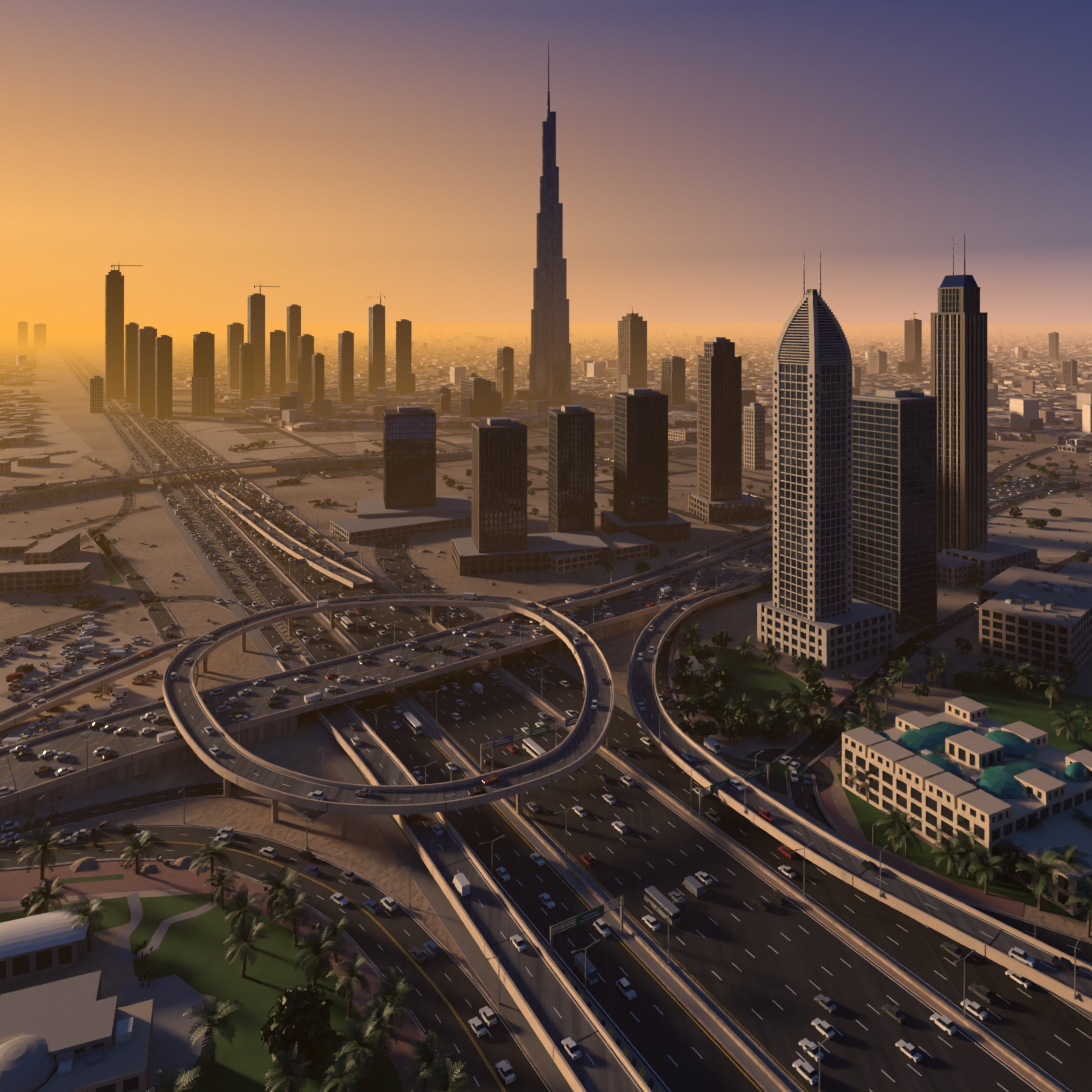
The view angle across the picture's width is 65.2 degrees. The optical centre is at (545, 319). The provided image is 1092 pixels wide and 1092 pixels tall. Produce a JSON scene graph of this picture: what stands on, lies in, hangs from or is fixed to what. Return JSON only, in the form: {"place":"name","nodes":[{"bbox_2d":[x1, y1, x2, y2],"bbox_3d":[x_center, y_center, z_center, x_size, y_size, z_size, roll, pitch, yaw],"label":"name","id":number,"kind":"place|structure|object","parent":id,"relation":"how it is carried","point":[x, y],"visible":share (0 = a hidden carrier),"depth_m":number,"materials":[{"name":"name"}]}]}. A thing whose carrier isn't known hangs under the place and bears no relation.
{"place":"outdoors","nodes":[
{"label":"outdoors","id":0,"kind":"place"},
{"bbox_2d":[0,330,1091,1091],"bbox_3d":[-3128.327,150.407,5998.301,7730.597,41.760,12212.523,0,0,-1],"label":"roads","id":1,"kind":"structure","parent":0,"point":[724,1000],"depth_m":232.33,"materials":[{"name":"grey asphalt"}]},
{"bbox_2d":[0,374,1090,1084],"bbox_3d":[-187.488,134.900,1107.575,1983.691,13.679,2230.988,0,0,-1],"label":"cars","id":2,"kind":"object","parent":1,"relation":"on","point":[654,898],"visible":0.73,"depth_m":301.70,"materials":[{"name":"white"}]},
{"bbox_2d":[0,323,1091,1051],"bbox_3d":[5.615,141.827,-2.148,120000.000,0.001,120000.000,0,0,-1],"label":"ground","id":3,"kind":"structure","parent":0,"point":[364,849],"depth_m":457.32,"materials":[{"name":"beige sand"}]},
{"bbox_2d":[36,597,729,839],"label":"piers","id":4,"kind":"structure","parent":3,"relation":"on","point":[344,816],"depth_m":310.56,"materials":[{"name":"beige concrete"}]},
{"bbox_2d":[148,422,769,959],"bbox_3d":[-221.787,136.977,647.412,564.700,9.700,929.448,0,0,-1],"label":"gantries","id":5,"kind":"object","parent":3,"relation":"on","point":[588,916],"visible":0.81,"depth_m":254.92,"materials":[{"name":"grey metal"}]},
{"bbox_2d":[0,370,1091,1091],"bbox_3d":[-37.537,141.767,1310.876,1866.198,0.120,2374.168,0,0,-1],"label":"landscape","id":6,"kind":"structure","parent":3,"relation":"on","point":[174,918],"depth_m":220.12,"materials":[{"name":"green plant"}]},
{"bbox_2d":[9,421,1091,1091],"bbox_3d":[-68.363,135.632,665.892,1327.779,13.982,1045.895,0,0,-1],"label":"vegetation","id":7,"kind":"object","parent":6,"relation":"on","point":[299,1021],"visible":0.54,"depth_m":209.37,"materials":[{"name":"green plant"}]},
{"bbox_2d":[0,428,1091,1091],"bbox_3d":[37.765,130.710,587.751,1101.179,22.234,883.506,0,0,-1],"label":"low-rise buildings","id":8,"kind":"structure","parent":3,"relation":"on","point":[982,774],"depth_m":239.40,"materials":[{"name":"beige concrete"}]},
{"bbox_2d":[0,328,1091,445],"bbox_3d":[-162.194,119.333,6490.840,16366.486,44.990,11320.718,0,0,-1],"label":"distant city","id":9,"kind":"object","parent":3,"relation":"on","point":[1061,413],"visible":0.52,"depth_m":1942.41,"materials":[{"name":"beige concrete"}]},
{"bbox_2d":[0,432,1091,873],"bbox_3d":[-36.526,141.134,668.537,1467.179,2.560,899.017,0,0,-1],"label":"scrub","id":10,"kind":"object","parent":3,"relation":"on","point":[84,864],"visible":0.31,"depth_m":243.98,"materials":[{"name":"green plant"}]},
{"bbox_2d":[18,41,1076,670],"bbox_3d":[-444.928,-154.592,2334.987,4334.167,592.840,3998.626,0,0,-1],"label":"skyscrapers","id":11,"kind":"structure","parent":3,"relation":"on","point":[880,499],"depth_m":487.64,"materials":[{"name":"grey glass"}]},
{"bbox_2d":[38,263,1081,1091],"bbox_3d":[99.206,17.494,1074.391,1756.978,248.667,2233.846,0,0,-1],"label":"street lights","id":12,"kind":"object","parent":3,"relation":"on","point":[494,741],"visible":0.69,"depth_m":259.19,"materials":[{"name":"grey metal"}]},
{"bbox_2d":[0,0,1091,322],"bbox_3d":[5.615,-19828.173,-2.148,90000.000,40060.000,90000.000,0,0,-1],"label":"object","id":13,"kind":"object","parent":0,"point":[350,160],"depth_m":42745.13,"materials":[{"name":"orange"}]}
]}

